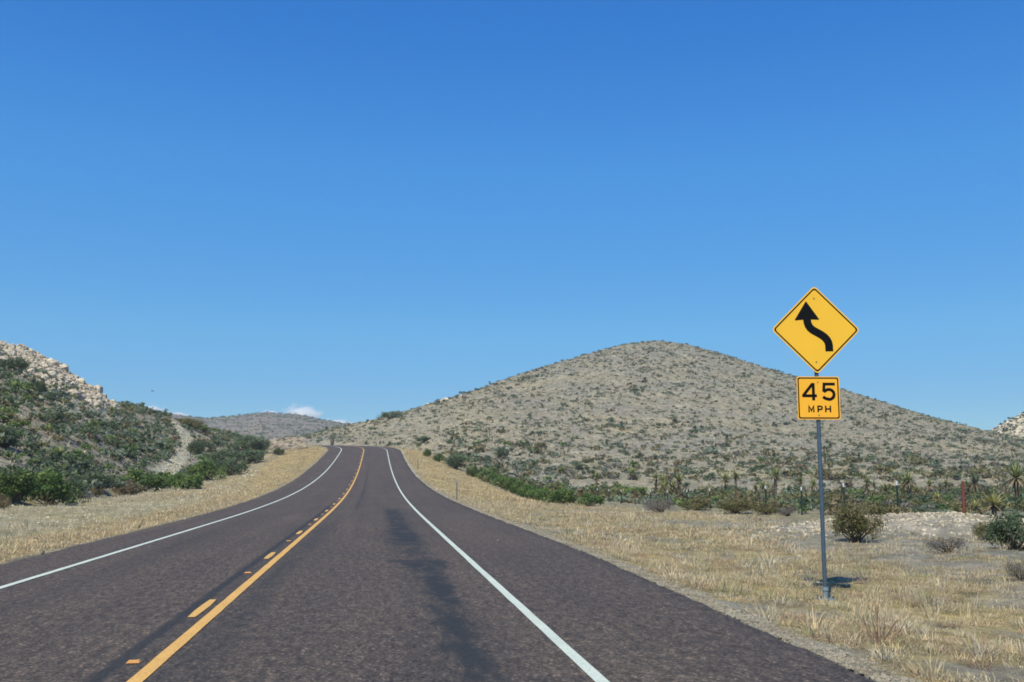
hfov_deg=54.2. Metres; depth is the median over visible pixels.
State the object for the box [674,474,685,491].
yucca
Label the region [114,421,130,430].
desert shrub
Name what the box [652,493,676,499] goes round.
desert shrub
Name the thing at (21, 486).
bush
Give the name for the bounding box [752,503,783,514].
bush
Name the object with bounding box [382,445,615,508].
grass
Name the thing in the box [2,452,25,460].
desert shrub
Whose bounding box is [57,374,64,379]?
boulder
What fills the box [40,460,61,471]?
desert shrub
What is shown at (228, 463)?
bush
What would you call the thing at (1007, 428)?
scrub
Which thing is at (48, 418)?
desert shrub
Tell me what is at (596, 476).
yucca
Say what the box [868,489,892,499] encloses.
desert shrub
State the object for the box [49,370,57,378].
boulder
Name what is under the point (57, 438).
desert shrub
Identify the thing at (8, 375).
desert shrub
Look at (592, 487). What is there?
desert shrub
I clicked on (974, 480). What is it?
yucca
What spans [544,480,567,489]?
desert shrub
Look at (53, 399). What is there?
desert shrub
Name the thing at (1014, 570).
bush
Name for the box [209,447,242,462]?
bush
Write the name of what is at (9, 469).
desert shrub
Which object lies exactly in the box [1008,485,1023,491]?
desert shrub
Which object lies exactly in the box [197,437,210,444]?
desert shrub
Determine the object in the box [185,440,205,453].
bush
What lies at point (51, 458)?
desert shrub
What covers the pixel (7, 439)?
desert shrub
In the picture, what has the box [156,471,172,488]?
bush
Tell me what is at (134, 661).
road reflector
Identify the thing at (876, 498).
desert shrub
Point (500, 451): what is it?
bush
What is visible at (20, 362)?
bush
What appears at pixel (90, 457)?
desert shrub
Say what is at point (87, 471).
desert shrub
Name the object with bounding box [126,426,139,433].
desert shrub
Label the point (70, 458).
desert shrub
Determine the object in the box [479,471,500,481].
desert shrub
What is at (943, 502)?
desert shrub
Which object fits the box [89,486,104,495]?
bush
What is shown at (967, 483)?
yucca
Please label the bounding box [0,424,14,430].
desert shrub
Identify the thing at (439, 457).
bush
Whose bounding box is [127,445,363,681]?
road marking
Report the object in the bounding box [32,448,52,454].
desert shrub
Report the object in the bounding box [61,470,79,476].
desert shrub
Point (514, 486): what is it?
bush
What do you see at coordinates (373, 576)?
road
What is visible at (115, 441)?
desert shrub
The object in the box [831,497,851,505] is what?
desert shrub
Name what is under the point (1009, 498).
desert shrub
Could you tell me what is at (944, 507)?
desert shrub
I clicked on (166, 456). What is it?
desert shrub
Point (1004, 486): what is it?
yucca
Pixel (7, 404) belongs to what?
desert shrub
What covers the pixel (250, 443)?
bush
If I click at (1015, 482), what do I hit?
yucca
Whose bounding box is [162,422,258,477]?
gravel
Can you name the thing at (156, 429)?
desert shrub
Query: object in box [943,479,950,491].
yucca
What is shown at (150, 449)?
desert shrub
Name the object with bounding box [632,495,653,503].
desert shrub
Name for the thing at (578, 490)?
desert shrub
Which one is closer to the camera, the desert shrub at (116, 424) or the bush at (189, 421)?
the desert shrub at (116, 424)
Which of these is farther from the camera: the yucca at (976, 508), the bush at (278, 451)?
the bush at (278, 451)
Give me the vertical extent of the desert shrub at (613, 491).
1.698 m
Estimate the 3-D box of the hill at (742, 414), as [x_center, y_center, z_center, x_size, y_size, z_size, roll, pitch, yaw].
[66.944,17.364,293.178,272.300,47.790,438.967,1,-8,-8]
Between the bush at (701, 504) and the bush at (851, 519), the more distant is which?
the bush at (701, 504)
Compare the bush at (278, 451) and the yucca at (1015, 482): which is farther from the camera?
the bush at (278, 451)
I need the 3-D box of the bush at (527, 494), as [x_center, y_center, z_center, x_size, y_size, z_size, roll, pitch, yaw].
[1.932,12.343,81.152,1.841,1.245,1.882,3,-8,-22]
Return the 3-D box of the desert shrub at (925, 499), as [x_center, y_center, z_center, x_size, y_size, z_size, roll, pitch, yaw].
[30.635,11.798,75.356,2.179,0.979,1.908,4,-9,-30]
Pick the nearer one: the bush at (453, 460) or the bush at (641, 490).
the bush at (641, 490)
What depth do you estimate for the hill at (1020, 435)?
354.46 m
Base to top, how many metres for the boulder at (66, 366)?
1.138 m
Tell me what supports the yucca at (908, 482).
on the ground at (954, 665)
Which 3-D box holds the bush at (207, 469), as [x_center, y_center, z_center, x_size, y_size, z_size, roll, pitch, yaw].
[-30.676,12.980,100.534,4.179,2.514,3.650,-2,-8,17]
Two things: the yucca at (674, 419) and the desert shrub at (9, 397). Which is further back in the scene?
the yucca at (674, 419)
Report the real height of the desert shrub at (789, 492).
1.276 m
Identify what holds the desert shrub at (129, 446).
on the hill at (75, 445)
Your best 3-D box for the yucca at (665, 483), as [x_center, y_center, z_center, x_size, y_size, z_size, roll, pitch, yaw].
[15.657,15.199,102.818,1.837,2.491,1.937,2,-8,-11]
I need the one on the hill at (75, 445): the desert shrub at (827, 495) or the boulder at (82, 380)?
the boulder at (82, 380)
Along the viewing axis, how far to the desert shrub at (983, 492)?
93.07 m
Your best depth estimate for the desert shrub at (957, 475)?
132.22 m
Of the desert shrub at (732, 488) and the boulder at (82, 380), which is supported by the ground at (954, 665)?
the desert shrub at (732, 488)
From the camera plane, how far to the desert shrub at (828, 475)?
134.50 m
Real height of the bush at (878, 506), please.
0.923 m
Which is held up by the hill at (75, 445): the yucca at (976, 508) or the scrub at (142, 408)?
the scrub at (142, 408)
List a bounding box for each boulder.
[4,349,14,356]
[16,344,28,349]
[47,358,54,363]
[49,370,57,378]
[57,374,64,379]
[59,364,68,371]
[68,389,79,398]
[76,378,84,383]
[95,385,102,393]
[299,443,307,448]
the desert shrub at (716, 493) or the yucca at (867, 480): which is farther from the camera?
the yucca at (867, 480)
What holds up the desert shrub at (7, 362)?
on the hill at (75, 445)
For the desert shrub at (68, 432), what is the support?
on the hill at (75, 445)
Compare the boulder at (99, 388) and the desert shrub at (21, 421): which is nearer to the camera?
the desert shrub at (21, 421)
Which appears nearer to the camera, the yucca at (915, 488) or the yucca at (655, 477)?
the yucca at (915, 488)
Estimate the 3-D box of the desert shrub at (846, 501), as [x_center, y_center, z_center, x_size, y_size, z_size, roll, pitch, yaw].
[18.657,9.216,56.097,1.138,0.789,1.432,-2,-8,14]
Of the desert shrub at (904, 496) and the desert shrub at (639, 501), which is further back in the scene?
the desert shrub at (904, 496)
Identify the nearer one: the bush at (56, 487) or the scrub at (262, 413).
the bush at (56, 487)
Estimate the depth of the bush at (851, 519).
28.25 m
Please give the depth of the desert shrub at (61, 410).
89.82 m
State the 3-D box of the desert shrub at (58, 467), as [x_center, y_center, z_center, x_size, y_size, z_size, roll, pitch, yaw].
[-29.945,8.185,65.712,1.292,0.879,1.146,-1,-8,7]
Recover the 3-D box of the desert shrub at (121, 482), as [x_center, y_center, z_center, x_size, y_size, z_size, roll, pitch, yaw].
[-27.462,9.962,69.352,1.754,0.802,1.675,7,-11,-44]
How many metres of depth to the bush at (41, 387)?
95.13 m
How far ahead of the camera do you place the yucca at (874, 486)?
102.28 m
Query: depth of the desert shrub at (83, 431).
89.31 m
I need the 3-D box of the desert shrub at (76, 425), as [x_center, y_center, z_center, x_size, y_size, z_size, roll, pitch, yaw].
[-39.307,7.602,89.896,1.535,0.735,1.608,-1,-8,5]
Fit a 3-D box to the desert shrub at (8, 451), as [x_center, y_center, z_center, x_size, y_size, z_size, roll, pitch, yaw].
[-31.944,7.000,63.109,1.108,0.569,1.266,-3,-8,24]
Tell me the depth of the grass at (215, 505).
28.06 m
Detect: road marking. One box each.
[0,446,341,588]
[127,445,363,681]
[188,599,215,616]
[264,552,275,558]
[380,447,608,681]
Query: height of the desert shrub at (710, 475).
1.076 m
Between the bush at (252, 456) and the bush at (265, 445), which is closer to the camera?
the bush at (252, 456)
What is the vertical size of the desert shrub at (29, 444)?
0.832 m
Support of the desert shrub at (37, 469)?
on the hill at (75, 445)
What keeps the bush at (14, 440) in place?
on the hill at (75, 445)
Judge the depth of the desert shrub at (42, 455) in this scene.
66.51 m
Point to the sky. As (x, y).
(343, 211)
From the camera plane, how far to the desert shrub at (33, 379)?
96.30 m
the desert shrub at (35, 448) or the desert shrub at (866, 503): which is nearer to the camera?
the desert shrub at (866, 503)
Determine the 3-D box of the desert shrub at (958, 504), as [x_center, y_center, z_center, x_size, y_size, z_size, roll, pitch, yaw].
[18.666,6.974,41.372,1.758,0.968,1.397,1,-8,-8]
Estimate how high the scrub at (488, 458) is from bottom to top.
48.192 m
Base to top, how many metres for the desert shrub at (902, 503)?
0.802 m
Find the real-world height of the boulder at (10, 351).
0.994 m
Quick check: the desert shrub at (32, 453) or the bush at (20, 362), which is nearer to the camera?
the desert shrub at (32, 453)
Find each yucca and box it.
[44,423,53,434]
[200,423,209,435]
[591,472,601,486]
[626,466,638,479]
[649,472,659,494]
[657,472,665,486]
[658,478,668,491]
[667,479,681,492]
[671,414,678,423]
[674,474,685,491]
[718,471,731,490]
[731,470,741,485]
[752,482,759,493]
[758,479,768,492]
[768,467,782,492]
[794,474,805,487]
[807,479,818,490]
[859,474,872,490]
[871,479,878,490]
[879,483,892,498]
[900,459,920,494]
[912,485,918,495]
[925,478,933,490]
[932,491,942,501]
[935,481,944,490]
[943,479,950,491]
[965,477,972,495]
[966,472,982,491]
[969,499,982,513]
[979,490,1005,514]
[998,479,1008,495]
[1001,461,1023,497]
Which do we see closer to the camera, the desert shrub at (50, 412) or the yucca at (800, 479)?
the desert shrub at (50, 412)
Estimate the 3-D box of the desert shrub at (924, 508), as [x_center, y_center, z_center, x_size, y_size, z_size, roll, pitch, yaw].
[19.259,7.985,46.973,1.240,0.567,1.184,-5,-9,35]
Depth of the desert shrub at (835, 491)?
101.86 m
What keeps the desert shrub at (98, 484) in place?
on the hill at (75, 445)
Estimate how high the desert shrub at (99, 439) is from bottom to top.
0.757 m
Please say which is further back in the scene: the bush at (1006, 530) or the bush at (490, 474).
the bush at (490, 474)
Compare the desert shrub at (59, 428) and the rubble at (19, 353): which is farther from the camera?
the rubble at (19, 353)
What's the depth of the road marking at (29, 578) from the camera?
20.05 m
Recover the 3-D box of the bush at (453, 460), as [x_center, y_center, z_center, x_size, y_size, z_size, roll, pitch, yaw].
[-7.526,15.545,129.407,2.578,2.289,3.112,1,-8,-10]
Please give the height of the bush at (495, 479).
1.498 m
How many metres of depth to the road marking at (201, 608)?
11.17 m
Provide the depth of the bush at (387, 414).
219.41 m
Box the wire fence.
[489,431,965,514]
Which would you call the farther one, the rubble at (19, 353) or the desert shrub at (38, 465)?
the rubble at (19, 353)
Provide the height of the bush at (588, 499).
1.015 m
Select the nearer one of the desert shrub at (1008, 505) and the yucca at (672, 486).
the desert shrub at (1008, 505)
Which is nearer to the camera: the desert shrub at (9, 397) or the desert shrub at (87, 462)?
the desert shrub at (87, 462)
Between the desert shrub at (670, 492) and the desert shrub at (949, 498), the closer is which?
the desert shrub at (949, 498)
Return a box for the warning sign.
[773,287,858,601]
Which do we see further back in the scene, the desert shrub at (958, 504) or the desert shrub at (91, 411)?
the desert shrub at (91, 411)
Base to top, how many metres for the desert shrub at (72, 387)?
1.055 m
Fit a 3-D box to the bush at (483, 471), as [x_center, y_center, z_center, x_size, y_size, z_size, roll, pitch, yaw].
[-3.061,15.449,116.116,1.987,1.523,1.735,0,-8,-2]
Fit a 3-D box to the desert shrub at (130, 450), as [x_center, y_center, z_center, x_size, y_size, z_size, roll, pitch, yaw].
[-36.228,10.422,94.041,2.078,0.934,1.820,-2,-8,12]
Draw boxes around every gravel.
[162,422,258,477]
[418,477,939,681]
[628,511,1023,539]
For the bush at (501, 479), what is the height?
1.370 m
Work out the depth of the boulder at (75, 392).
106.70 m
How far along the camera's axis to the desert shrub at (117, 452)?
87.82 m
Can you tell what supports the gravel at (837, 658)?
on the ground at (954, 665)
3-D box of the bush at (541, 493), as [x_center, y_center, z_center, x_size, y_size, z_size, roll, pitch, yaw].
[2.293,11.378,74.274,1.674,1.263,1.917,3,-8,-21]
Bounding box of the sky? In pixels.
[0,0,1023,429]
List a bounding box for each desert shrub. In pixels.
[0,373,13,378]
[0,393,15,403]
[0,399,12,408]
[0,404,19,413]
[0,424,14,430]
[0,431,12,443]
[0,448,13,455]
[0,464,16,473]
[2,359,15,367]
[2,410,15,416]
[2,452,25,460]
[3,415,33,425]
[7,428,25,438]
[8,378,36,389]
[8,426,30,435]
[17,418,31,427]
[19,437,33,448]
[23,468,45,473]
[24,392,37,399]
[24,449,42,456]
[25,462,50,473]
[27,377,39,383]
[28,412,47,418]
[28,440,50,448]
[29,443,43,451]
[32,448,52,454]
[33,452,44,460]
[33,459,55,468]
[35,456,52,463]
[38,411,59,419]
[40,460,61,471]
[42,392,55,401]
[42,409,55,415]
[43,423,66,432]
[45,445,86,460]
[46,413,71,424]
[47,406,65,414]
[48,423,77,437]
[48,452,74,465]
[51,389,70,396]
[51,459,63,470]
[52,434,64,441]
[55,404,70,409]
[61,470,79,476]
[62,382,79,390]
[66,467,89,473]
[67,422,83,426]
[69,465,93,479]
[73,458,103,468]
[74,455,91,461]
[77,428,96,435]
[78,422,95,432]
[78,453,95,460]
[79,478,106,490]
[83,411,97,417]
[85,409,102,416]
[90,436,106,442]
[91,465,107,473]
[100,446,126,457]
[104,421,120,428]
[104,437,118,444]
[105,480,127,487]
[108,421,124,430]
[111,430,129,436]
[111,433,131,442]
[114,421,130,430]
[114,447,138,456]
[117,473,133,482]
[118,442,137,453]
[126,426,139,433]
[130,433,145,442]
[141,445,155,452]
[148,426,171,433]
[152,439,164,445]
[153,451,172,458]
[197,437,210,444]
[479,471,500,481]
[539,481,562,491]
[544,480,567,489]
[572,483,596,492]
[576,488,586,496]
[595,485,623,495]
[600,481,620,488]
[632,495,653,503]
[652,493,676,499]
[659,486,685,498]
[688,485,718,494]
[700,472,715,478]
[701,484,727,496]
[702,491,720,497]
[721,484,748,491]
[728,490,746,498]
[760,495,784,502]
[780,494,817,509]
[781,484,806,492]
[784,490,809,494]
[817,491,841,502]
[817,502,846,512]
[823,471,840,479]
[827,487,842,494]
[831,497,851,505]
[837,498,852,506]
[839,481,853,488]
[845,487,864,494]
[845,493,865,501]
[861,499,878,508]
[866,493,887,501]
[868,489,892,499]
[877,496,910,504]
[882,501,912,512]
[885,499,913,508]
[890,492,914,499]
[891,482,913,492]
[905,492,932,502]
[912,505,935,513]
[930,495,949,501]
[932,489,959,497]
[934,500,955,505]
[935,502,956,510]
[936,493,953,499]
[946,498,988,515]
[950,473,966,478]
[961,493,985,500]
[965,487,989,495]
[965,489,990,496]
[978,495,1014,510]
[995,492,1016,502]
[1004,494,1023,501]
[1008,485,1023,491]
[1013,499,1023,510]
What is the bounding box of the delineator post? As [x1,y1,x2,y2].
[456,480,457,499]
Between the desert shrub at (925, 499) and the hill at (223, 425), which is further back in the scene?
the hill at (223, 425)
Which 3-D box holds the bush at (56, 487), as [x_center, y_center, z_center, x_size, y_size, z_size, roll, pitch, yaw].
[-22.861,7.271,49.825,2.754,2.056,2.110,-4,-8,27]
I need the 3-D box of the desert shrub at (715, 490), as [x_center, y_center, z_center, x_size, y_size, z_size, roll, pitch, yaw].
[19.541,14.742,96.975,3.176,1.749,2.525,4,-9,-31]
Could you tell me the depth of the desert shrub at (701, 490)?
102.38 m
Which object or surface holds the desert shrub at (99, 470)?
on the hill at (75, 445)
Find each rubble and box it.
[0,340,118,414]
[990,413,1023,436]
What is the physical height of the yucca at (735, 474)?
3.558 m
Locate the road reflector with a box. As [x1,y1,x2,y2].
[126,660,140,662]
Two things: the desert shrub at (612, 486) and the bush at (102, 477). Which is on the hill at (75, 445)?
the bush at (102, 477)
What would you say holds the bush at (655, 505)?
on the ground at (954, 665)
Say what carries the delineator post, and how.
on the ground at (954, 665)
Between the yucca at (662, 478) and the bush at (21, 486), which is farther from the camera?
the yucca at (662, 478)
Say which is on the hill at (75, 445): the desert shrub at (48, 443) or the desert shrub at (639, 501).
the desert shrub at (48, 443)
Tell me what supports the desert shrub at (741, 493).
on the ground at (954, 665)
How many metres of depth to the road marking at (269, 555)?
18.37 m
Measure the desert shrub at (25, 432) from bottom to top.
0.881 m
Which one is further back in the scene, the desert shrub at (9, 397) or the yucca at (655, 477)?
the yucca at (655, 477)
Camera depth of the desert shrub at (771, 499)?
68.82 m
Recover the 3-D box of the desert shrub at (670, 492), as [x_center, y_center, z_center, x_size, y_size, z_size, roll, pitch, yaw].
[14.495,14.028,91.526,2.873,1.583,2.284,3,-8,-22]
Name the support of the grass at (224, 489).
on the ground at (954, 665)
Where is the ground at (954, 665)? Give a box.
[0,445,1023,681]
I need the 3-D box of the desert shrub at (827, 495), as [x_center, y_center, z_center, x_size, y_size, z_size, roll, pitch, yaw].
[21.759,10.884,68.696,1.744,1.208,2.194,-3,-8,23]
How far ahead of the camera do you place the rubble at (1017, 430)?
364.31 m
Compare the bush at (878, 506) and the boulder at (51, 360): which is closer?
the bush at (878, 506)
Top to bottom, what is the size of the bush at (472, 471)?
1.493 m
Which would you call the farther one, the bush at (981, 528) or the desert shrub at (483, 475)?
the desert shrub at (483, 475)
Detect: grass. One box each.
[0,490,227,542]
[0,495,257,563]
[117,446,326,500]
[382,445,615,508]
[449,494,1023,552]
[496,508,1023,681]
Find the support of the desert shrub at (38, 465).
on the hill at (75, 445)
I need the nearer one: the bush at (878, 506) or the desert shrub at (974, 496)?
the bush at (878, 506)
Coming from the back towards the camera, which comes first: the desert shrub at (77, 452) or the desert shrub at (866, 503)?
the desert shrub at (77, 452)
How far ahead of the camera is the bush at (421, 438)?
182.22 m
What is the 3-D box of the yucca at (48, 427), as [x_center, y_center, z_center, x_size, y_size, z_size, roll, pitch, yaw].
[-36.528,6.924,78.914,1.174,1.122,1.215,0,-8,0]
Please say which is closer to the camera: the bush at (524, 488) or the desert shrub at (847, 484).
the bush at (524, 488)
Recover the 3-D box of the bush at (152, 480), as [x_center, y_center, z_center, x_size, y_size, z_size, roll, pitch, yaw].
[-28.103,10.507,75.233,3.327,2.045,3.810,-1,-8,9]
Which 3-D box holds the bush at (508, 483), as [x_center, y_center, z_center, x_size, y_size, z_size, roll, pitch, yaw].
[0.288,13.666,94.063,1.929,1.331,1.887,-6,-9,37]
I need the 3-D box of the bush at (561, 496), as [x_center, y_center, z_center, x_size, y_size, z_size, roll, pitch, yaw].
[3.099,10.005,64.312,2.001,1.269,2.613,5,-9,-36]
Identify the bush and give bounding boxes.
[0,425,23,448]
[0,467,46,503]
[0,493,11,509]
[6,356,30,369]
[27,466,81,504]
[32,381,47,392]
[58,475,90,503]
[75,473,124,490]
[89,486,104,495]
[107,479,143,494]
[118,468,164,491]
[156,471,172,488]
[163,472,204,489]
[181,417,205,428]
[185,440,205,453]
[185,458,227,480]
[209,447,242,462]
[213,457,250,475]
[231,434,262,450]
[239,449,266,463]
[255,436,270,451]
[272,447,285,454]
[376,410,403,418]
[415,436,430,441]
[422,449,431,456]
[432,453,445,461]
[445,452,463,468]
[465,465,479,476]
[477,468,492,478]
[485,471,499,482]
[492,473,508,486]
[494,448,508,457]
[499,477,509,485]
[502,477,516,489]
[506,479,517,489]
[509,480,523,493]
[516,483,537,496]
[517,482,537,493]
[523,486,542,498]
[530,486,553,500]
[540,487,577,503]
[575,492,604,505]
[611,485,648,494]
[642,496,676,512]
[680,496,712,509]
[715,498,754,513]
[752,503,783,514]
[776,505,797,515]
[827,501,888,542]
[855,502,901,515]
[923,536,968,551]
[971,521,1000,540]
[982,508,1023,550]
[1003,560,1023,580]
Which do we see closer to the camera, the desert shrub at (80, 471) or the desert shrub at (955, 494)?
the desert shrub at (80, 471)
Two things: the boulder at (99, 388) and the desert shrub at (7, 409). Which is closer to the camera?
the desert shrub at (7, 409)
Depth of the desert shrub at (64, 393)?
98.50 m
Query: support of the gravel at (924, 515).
on the ground at (954, 665)
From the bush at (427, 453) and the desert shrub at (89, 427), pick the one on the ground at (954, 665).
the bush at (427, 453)
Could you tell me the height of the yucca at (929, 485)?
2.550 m
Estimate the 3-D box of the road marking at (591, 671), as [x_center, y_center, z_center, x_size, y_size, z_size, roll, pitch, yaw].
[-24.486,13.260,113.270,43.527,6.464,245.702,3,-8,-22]
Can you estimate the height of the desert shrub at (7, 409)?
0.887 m
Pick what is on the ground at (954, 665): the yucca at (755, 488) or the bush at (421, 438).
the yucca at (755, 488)
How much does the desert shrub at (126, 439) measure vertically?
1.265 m
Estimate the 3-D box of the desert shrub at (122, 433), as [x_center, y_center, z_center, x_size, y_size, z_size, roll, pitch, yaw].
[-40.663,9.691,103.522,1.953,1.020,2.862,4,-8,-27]
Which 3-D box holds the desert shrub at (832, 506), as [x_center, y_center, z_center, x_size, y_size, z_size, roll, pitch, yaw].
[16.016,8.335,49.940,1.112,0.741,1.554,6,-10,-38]
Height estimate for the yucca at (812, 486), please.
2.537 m
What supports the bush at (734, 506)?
on the ground at (954, 665)
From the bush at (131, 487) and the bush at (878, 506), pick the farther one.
the bush at (131, 487)
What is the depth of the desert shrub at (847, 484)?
128.90 m
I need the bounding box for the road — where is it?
[0,445,875,681]
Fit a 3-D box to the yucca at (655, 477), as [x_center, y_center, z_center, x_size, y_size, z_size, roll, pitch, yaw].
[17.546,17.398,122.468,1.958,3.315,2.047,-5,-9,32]
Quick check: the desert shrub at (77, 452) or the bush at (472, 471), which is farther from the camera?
the bush at (472, 471)
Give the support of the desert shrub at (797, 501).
on the ground at (954, 665)
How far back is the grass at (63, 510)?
42.02 m
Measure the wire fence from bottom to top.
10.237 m
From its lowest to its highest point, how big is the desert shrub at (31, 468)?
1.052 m
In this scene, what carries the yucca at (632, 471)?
on the hill at (742, 414)
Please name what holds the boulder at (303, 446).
on the ground at (954, 665)
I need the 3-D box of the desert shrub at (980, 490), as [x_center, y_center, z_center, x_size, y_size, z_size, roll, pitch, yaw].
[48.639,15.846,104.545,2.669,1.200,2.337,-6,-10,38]
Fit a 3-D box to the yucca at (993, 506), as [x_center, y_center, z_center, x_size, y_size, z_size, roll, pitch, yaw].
[17.614,6.074,36.550,1.127,1.391,1.219,-7,-10,44]
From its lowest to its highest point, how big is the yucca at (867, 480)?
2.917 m
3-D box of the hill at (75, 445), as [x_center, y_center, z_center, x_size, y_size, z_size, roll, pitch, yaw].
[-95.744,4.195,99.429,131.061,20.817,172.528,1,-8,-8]
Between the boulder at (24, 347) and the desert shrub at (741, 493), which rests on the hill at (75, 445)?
the boulder at (24, 347)
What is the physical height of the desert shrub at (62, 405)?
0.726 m
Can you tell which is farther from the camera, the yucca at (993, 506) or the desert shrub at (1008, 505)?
the desert shrub at (1008, 505)
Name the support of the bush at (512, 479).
on the ground at (954, 665)
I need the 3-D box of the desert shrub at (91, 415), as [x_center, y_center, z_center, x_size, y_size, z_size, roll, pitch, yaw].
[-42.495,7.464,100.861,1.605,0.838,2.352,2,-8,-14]
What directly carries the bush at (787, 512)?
on the ground at (954, 665)
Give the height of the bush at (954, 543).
0.454 m
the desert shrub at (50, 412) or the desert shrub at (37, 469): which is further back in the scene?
the desert shrub at (50, 412)
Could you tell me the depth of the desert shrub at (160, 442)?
113.77 m
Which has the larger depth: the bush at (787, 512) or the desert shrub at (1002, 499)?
the desert shrub at (1002, 499)
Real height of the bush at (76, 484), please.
1.666 m
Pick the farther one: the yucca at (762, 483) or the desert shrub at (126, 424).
the yucca at (762, 483)
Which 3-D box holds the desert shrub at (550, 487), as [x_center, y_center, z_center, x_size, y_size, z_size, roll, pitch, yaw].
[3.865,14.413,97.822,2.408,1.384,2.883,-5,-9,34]
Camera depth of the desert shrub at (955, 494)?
82.94 m
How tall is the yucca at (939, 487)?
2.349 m
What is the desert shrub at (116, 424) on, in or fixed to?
on the hill at (75, 445)
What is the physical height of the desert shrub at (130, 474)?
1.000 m
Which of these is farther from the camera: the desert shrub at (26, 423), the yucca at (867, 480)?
the yucca at (867, 480)
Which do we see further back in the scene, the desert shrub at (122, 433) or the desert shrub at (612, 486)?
the desert shrub at (612, 486)
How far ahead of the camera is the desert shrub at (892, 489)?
109.85 m
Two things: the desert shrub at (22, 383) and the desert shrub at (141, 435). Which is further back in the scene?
the desert shrub at (141, 435)
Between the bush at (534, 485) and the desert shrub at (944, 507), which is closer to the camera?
the desert shrub at (944, 507)
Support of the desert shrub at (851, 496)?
on the ground at (954, 665)
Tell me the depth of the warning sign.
15.26 m
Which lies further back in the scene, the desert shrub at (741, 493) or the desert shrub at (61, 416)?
the desert shrub at (741, 493)
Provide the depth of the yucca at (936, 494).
63.72 m
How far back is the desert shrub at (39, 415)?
82.78 m
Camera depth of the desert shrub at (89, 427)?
90.25 m
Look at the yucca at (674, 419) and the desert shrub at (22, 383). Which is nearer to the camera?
the desert shrub at (22, 383)
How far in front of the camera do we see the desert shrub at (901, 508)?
44.05 m
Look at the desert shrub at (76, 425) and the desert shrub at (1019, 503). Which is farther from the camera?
the desert shrub at (76, 425)
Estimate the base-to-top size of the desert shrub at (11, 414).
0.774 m
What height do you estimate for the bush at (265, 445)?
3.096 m
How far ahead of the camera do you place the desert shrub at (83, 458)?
73.76 m
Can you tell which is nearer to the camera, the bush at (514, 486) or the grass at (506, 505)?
the grass at (506, 505)
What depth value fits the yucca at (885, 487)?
85.23 m
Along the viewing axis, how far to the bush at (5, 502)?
43.55 m
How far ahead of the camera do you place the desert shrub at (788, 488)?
113.14 m
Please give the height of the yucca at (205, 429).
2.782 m
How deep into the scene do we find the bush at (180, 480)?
78.03 m
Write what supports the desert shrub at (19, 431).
on the hill at (75, 445)
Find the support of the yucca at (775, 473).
on the ground at (954, 665)
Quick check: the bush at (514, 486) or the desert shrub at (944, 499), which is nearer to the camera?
the desert shrub at (944, 499)
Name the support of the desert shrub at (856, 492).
on the ground at (954, 665)
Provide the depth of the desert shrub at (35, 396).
89.57 m
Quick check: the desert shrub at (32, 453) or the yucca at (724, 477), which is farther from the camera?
the yucca at (724, 477)
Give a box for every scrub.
[0,353,246,490]
[152,408,345,437]
[279,340,1023,490]
[448,439,1023,516]
[990,412,1023,437]
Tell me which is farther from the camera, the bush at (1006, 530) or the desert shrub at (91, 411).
the desert shrub at (91, 411)
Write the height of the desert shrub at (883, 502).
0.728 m
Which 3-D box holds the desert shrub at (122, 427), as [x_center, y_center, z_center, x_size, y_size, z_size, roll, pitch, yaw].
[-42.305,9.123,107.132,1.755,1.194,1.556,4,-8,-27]
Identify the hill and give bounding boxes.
[0,346,242,498]
[156,410,343,439]
[278,341,1023,491]
[993,419,1023,437]
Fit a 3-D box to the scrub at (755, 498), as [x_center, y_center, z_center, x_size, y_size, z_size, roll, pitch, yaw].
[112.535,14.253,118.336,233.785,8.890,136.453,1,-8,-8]

